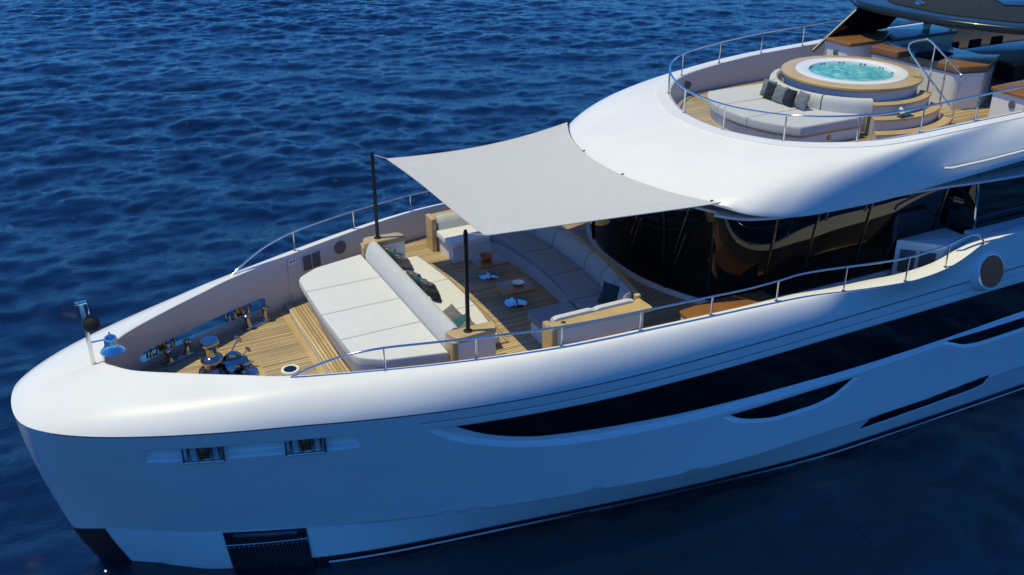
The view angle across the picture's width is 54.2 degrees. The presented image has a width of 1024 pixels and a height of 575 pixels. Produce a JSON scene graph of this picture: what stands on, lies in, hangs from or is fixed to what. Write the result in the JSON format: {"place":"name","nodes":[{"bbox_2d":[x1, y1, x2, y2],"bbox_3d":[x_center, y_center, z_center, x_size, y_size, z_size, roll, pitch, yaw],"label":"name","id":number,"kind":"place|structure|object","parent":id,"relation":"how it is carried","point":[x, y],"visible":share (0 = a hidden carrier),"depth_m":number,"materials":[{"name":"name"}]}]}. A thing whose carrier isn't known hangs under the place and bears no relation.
{"place":"outdoors","nodes":[
{"label":"outdoors","id":0,"kind":"place"},
{"bbox_2d":[0,0,1023,574],"bbox_3d":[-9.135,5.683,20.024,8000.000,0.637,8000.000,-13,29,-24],"label":"sea","id":1,"kind":"structure","parent":0,"point":[154,152],"depth_m":40.32,"materials":[{"name":"blue liquid"}]},
{"bbox_2d":[11,17,1023,568],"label":"yacht","id":2,"kind":"object","parent":1,"relation":"on","point":[807,301],"visible":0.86,"depth_m":20.63,"materials":[{"name":"white paint"}]},
{"bbox_2d":[74,300,103,364],"bbox_3d":[-7.728,0.824,18.437,0.390,1.305,0.060,-13,29,-24],"label":"jackstaff","id":3,"kind":"object","parent":2,"relation":"on","point":[87,334],"visible":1,"depth_m":18.41,"materials":[{"name":"metal"}]},
{"bbox_2d":[82,316,99,332],"bbox_3d":[-7.715,0.672,18.345,0.309,0.310,0.309,-13,29,-24],"label":"anchor ball","id":4,"kind":"object","parent":3,"relation":"hanging from","point":[90,324],"visible":1,"depth_m":18.24,"materials":[{"name":"black plastic"}]},
{"bbox_2d":[100,332,124,356],"bbox_3d":[-7.481,1.010,18.666,0.450,0.412,0.450,-13,29,-24],"label":"bell","id":5,"kind":"object","parent":3,"relation":"hanging from","point":[113,347],"visible":1,"depth_m":18.58,"materials":[{"name":"metal"}]},
{"bbox_2d":[162,338,193,365],"bbox_3d":[-6.998,1.335,20.963,0.190,0.376,0.697,19,32,34],"label":"bollard","id":6,"kind":"object","parent":2,"relation":"on","point":[171,360],"visible":1,"depth_m":20.99,"materials":[{"name":"metal"}]},
{"bbox_2d":[198,335,257,375],"bbox_3d":[-5.807,1.383,20.330,1.120,0.860,1.040,-13,29,-24],"label":"windlass","id":7,"kind":"object","parent":2,"relation":"on","point":[214,361],"visible":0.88,"depth_m":20.25,"materials":[{"name":"metal"}]},
{"bbox_2d":[242,305,270,330],"bbox_3d":[-5.704,0.660,22.329,0.190,0.376,0.697,21,33,36],"label":"bollard","id":8,"kind":"object","parent":2,"relation":"on","point":[264,319],"visible":1,"depth_m":22.35,"materials":[{"name":"metal"}]},
{"bbox_2d":[281,364,299,374],"bbox_3d":[-4.568,1.687,20.614,0.390,0.026,0.390,-13,29,-24],"label":"deck hatch","id":9,"kind":"object","parent":2,"relation":"on","point":[290,369],"visible":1,"depth_m":20.60,"materials":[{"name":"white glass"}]},
{"bbox_2d":[299,233,508,371],"bbox_3d":[-2.368,0.509,21.282,3.399,1.385,5.421,-13,29,-24],"label":"sunpad","id":10,"kind":"object","parent":2,"relation":"on","point":[373,294],"visible":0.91,"depth_m":20.59,"materials":[{"name":"white fabric"}]},
{"bbox_2d":[370,151,381,238],"bbox_3d":[-3.118,-2.093,22.743,0.180,2.105,0.177,-13,29,-24],"label":"awning pole","id":11,"kind":"object","parent":10,"relation":"on","point":[377,236],"visible":1,"depth_m":22.72,"materials":[{"name":"black metal"}]},
{"bbox_2d":[382,245,396,253],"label":"pillow","id":12,"kind":"object","parent":10,"relation":"on","point":[385,248],"visible":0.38,"depth_m":22.99,"materials":[{"name":"grey fabric"}]},
{"bbox_2d":[387,250,402,263],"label":"pillow","id":13,"kind":"object","parent":10,"relation":"on","point":[390,253],"visible":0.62,"depth_m":22.81,"materials":[{"name":"teal fabric"}]},
{"bbox_2d":[393,254,413,269],"bbox_3d":[-2.454,-0.579,22.695,0.420,0.420,0.155,16,60,30],"label":"pillow","id":14,"kind":"object","parent":10,"relation":"on","point":[403,261],"visible":1,"depth_m":22.60,"materials":[{"name":"grey fabric"}]},
{"bbox_2d":[405,270,421,278],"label":"pillow","id":15,"kind":"object","parent":10,"relation":"on","point":[410,273],"visible":0.47,"depth_m":21.78,"materials":[{"name":"grey fabric"}]},
{"bbox_2d":[411,276,426,290],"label":"pillow","id":16,"kind":"object","parent":10,"relation":"on","point":[415,279],"visible":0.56,"depth_m":21.57,"materials":[{"name":"teal fabric"}]},
{"bbox_2d":[419,280,439,294],"bbox_3d":[-1.771,-0.002,21.515,0.420,0.420,0.155,16,60,30],"label":"pillow","id":17,"kind":"object","parent":10,"relation":"on","point":[425,284],"visible":0.71,"depth_m":21.39,"materials":[{"name":"grey fabric"}]},
{"bbox_2d":[426,288,441,300],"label":"pillow","id":18,"kind":"object","parent":10,"relation":"on","point":[433,294],"visible":1,"depth_m":21.22,"materials":[{"name":"grey fabric"}]},
{"bbox_2d":[443,304,461,319],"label":"pillow","id":19,"kind":"object","parent":10,"relation":"on","point":[451,312],"visible":0.38,"depth_m":20.40,"materials":[{"name":"grey fabric"}]},
{"bbox_2d":[451,314,471,327],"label":"pillow","id":20,"kind":"object","parent":10,"relation":"on","point":[459,321],"visible":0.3,"depth_m":20.12,"materials":[{"name":"teal fabric"}]},
{"bbox_2d":[458,320,475,328],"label":"pillow","id":21,"kind":"object","parent":10,"relation":"on","point":[464,324],"visible":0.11,"depth_m":19.86,"materials":[{"name":"grey fabric"}]},
{"bbox_2d":[463,229,472,332],"bbox_3d":[-0.845,-0.108,18.681,0.180,2.105,0.177,-13,29,-24],"label":"awning pole","id":22,"kind":"object","parent":10,"relation":"on","point":[467,329],"visible":1,"depth_m":18.65,"materials":[{"name":"black metal"}]},
{"bbox_2d":[470,253,507,279],"bbox_3d":[-0.526,-0.457,23.049,0.740,0.410,0.620,-11,28,-20],"label":"coffee table","id":23,"kind":"object","parent":2,"relation":"on","point":[495,260],"visible":1,"depth_m":22.96,"materials":[{"name":"brown wood"}]},
{"bbox_2d":[479,252,492,260],"bbox_3d":[-0.589,-0.695,22.922,0.320,0.116,0.320,-13,29,-24],"label":"bowl","id":24,"kind":"object","parent":23,"relation":"on","point":[486,256],"visible":1,"depth_m":22.95,"materials":[{"name":"ceramic"}]},
{"bbox_2d":[496,278,535,307],"bbox_3d":[0.081,0.151,21.804,0.740,0.410,0.620,-11,28,-20],"label":"coffee table","id":25,"kind":"object","parent":2,"relation":"on","point":[507,288],"visible":0.99,"depth_m":21.73,"materials":[{"name":"brown wood"}]},
{"bbox_2d":[512,279,523,284],"bbox_3d":[0.134,-0.096,21.763,0.260,0.058,0.260,-13,29,-24],"label":"bowl","id":26,"kind":"object","parent":25,"relation":"on","point":[517,282],"visible":1,"depth_m":21.80,"materials":[{"name":"white ceramic"}]},
{"bbox_2d":[425,210,652,348],"bbox_3d":[0.502,-0.448,22.420,2.629,0.960,6.831,-13,29,-24],"label":"sofa","id":27,"kind":"object","parent":2,"relation":"on","point":[570,271],"visible":0.72,"depth_m":21.96,"materials":[{"name":"grey fabric"}]},
{"bbox_2d":[597,281,619,303],"bbox_3d":[2.031,0.150,20.553,0.460,0.460,0.194,18,1,17],"label":"pillow","id":28,"kind":"object","parent":27,"relation":"on","point":[609,292],"visible":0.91,"depth_m":20.50,"materials":[{"name":"teal fabric"}]},
{"bbox_2d":[374,122,720,235],"bbox_3d":[0.405,-2.318,21.439,5.347,0.440,6.185,-13,29,-24],"label":"awning","id":29,"kind":"object","parent":2,"relation":"attached to","point":[555,176],"visible":1,"depth_m":21.44,"materials":[{"name":"fabric"}]},
{"bbox_2d":[707,68,872,141],"bbox_3d":[6.315,-4.280,23.800,2.802,0.858,3.408,-13,29,-24],"label":"sunpad","id":30,"kind":"object","parent":2,"relation":"on","point":[801,129],"visible":0.69,"depth_m":22.96,"materials":[{"name":"white fabric"}]},
{"bbox_2d":[759,79,777,95],"bbox_3d":[6.213,-4.823,24.250,0.165,0.420,0.420,5,18,-39],"label":"pillow","id":31,"kind":"object","parent":30,"relation":"on","point":[764,85],"visible":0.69,"depth_m":24.27,"materials":[{"name":"grey fabric"}]},
{"bbox_2d":[763,81,780,99],"bbox_3d":[6.222,-4.697,23.993,0.165,0.420,0.420,6,18,-36],"label":"pillow","id":32,"kind":"object","parent":30,"relation":"on","point":[769,90],"visible":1,"depth_m":23.96,"materials":[{"name":"black fabric"}]},
{"bbox_2d":[771,84,788,104],"bbox_3d":[6.357,-4.579,23.752,0.165,0.420,0.420,8,19,-33],"label":"pillow","id":33,"kind":"object","parent":30,"relation":"on","point":[778,94],"visible":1,"depth_m":23.69,"materials":[{"name":"grey fabric"}]},
{"bbox_2d":[782,87,797,107],"bbox_3d":[6.510,-4.465,23.520,0.165,0.420,0.420,9,19,-29],"label":"pillow","id":34,"kind":"object","parent":30,"relation":"on","point":[788,98],"visible":1,"depth_m":23.42,"materials":[{"name":"black fabric"}]},
{"bbox_2d":[793,90,810,110],"bbox_3d":[6.743,-4.340,23.263,0.165,0.420,0.420,11,20,-26],"label":"pillow","id":35,"kind":"object","parent":30,"relation":"on","point":[801,101],"visible":1,"depth_m":23.17,"materials":[{"name":"grey fabric"}]},
{"bbox_2d":[781,55,923,132],"bbox_3d":[8.279,-4.824,24.633,3.320,1.090,3.320,-13,29,-24],"label":"hot tub","id":36,"kind":"object","parent":2,"relation":"on","point":[878,80],"visible":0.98,"depth_m":23.98,"materials":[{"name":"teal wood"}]},
{"bbox_2d":[823,24,957,57],"bbox_3d":[10.538,-6.553,28.067,3.970,1.148,1.159,-13,29,-24],"label":"bar cabinet","id":37,"kind":"object","parent":2,"relation":"on","point":[860,44],"visible":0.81,"depth_m":27.52,"materials":[{"name":"brown wood"}]},
{"bbox_2d":[864,90,952,139],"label":"tub steps","id":38,"kind":"structure","parent":2,"relation":"on","point":[884,126],"depth_m":23.00,"materials":[{"name":"brown wood"}]},
{"bbox_2d":[897,107,913,117],"bbox_3d":[9.006,-4.022,22.870,0.400,0.234,0.167,-13,29,-24],"label":"towel set","id":39,"kind":"object","parent":38,"relation":"on","point":[906,114],"visible":0.79,"depth_m":22.85,"materials":[{"name":"fabric"}]},
{"bbox_2d":[812,0,1023,51],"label":"hardtop","id":40,"kind":"object","parent":2,"relation":"on","point":[1002,16],"visible":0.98,"depth_m":26.00,"materials":[{"name":"black paint"}]},
{"bbox_2d":[908,38,961,124],"bbox_3d":[9.887,-4.854,23.612,1.297,1.991,0.042,14,29,26],"label":"handrail","id":41,"kind":"object","parent":2,"relation":"on","point":[929,76],"visible":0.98,"depth_m":23.48,"materials":[{"name":"metal"}]},
{"bbox_2d":[870,42,999,109],"bbox_3d":[11.203,-5.616,26.187,2.368,1.118,2.982,-13,29,-24],"label":"bar counter","id":42,"kind":"object","parent":2,"relation":"on","point":[975,69],"visible":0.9,"depth_m":25.26,"materials":[{"name":"white wood"}]},
{"bbox_2d":[951,41,958,48],"bbox_3d":[12.649,-6.539,28.445,0.500,0.781,0.540,-13,29,-24],"label":"dining chair","id":43,"kind":"object","parent":2,"relation":"on","point":[955,44],"visible":0.09,"depth_m":28.47,"materials":[{"name":"fabric"}]},
{"bbox_2d":[968,38,981,48],"bbox_3d":[13.453,-6.720,28.806,0.500,0.781,0.540,-13,29,-24],"label":"dining chair","id":44,"kind":"object","parent":2,"relation":"on","point":[974,43],"visible":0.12,"depth_m":28.81,"materials":[{"name":"fabric"}]},
{"bbox_2d":[945,165,1023,234],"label":"side window","id":45,"kind":"structure","parent":2,"relation":"in","point":[975,206],"depth_m":22.92,"materials":[{"name":"black glass"}]},
{"bbox_2d":[989,35,1002,45],"bbox_3d":[14.257,-6.901,29.168,0.500,0.781,0.540,-13,29,-24],"label":"dining chair","id":46,"kind":"object","parent":2,"relation":"on","point":[994,40],"visible":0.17,"depth_m":29.17,"materials":[{"name":"fabric"}]},
{"bbox_2d":[988,80,1023,116],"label":"side cabinet","id":47,"kind":"object","parent":2,"relation":"on","point":[1007,101],"visible":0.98,"depth_m":23.34,"materials":[{"name":"white wood"}]},
{"bbox_2d":[923,23,931,29],"bbox_3d":[11.771,-7.599,28.232,0.544,0.586,0.534,-24,35,-39],"label":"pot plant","id":48,"kind":"object","parent":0,"point":[927,26],"visible":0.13,"depth_m":28.23,"materials":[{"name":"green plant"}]},
{"bbox_2d":[963,41,1023,82],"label":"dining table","id":49,"kind":"object","parent":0,"point":[1009,66],"visible":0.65,"depth_m":27.46,"materials":[{"name":"black"}]}
]}

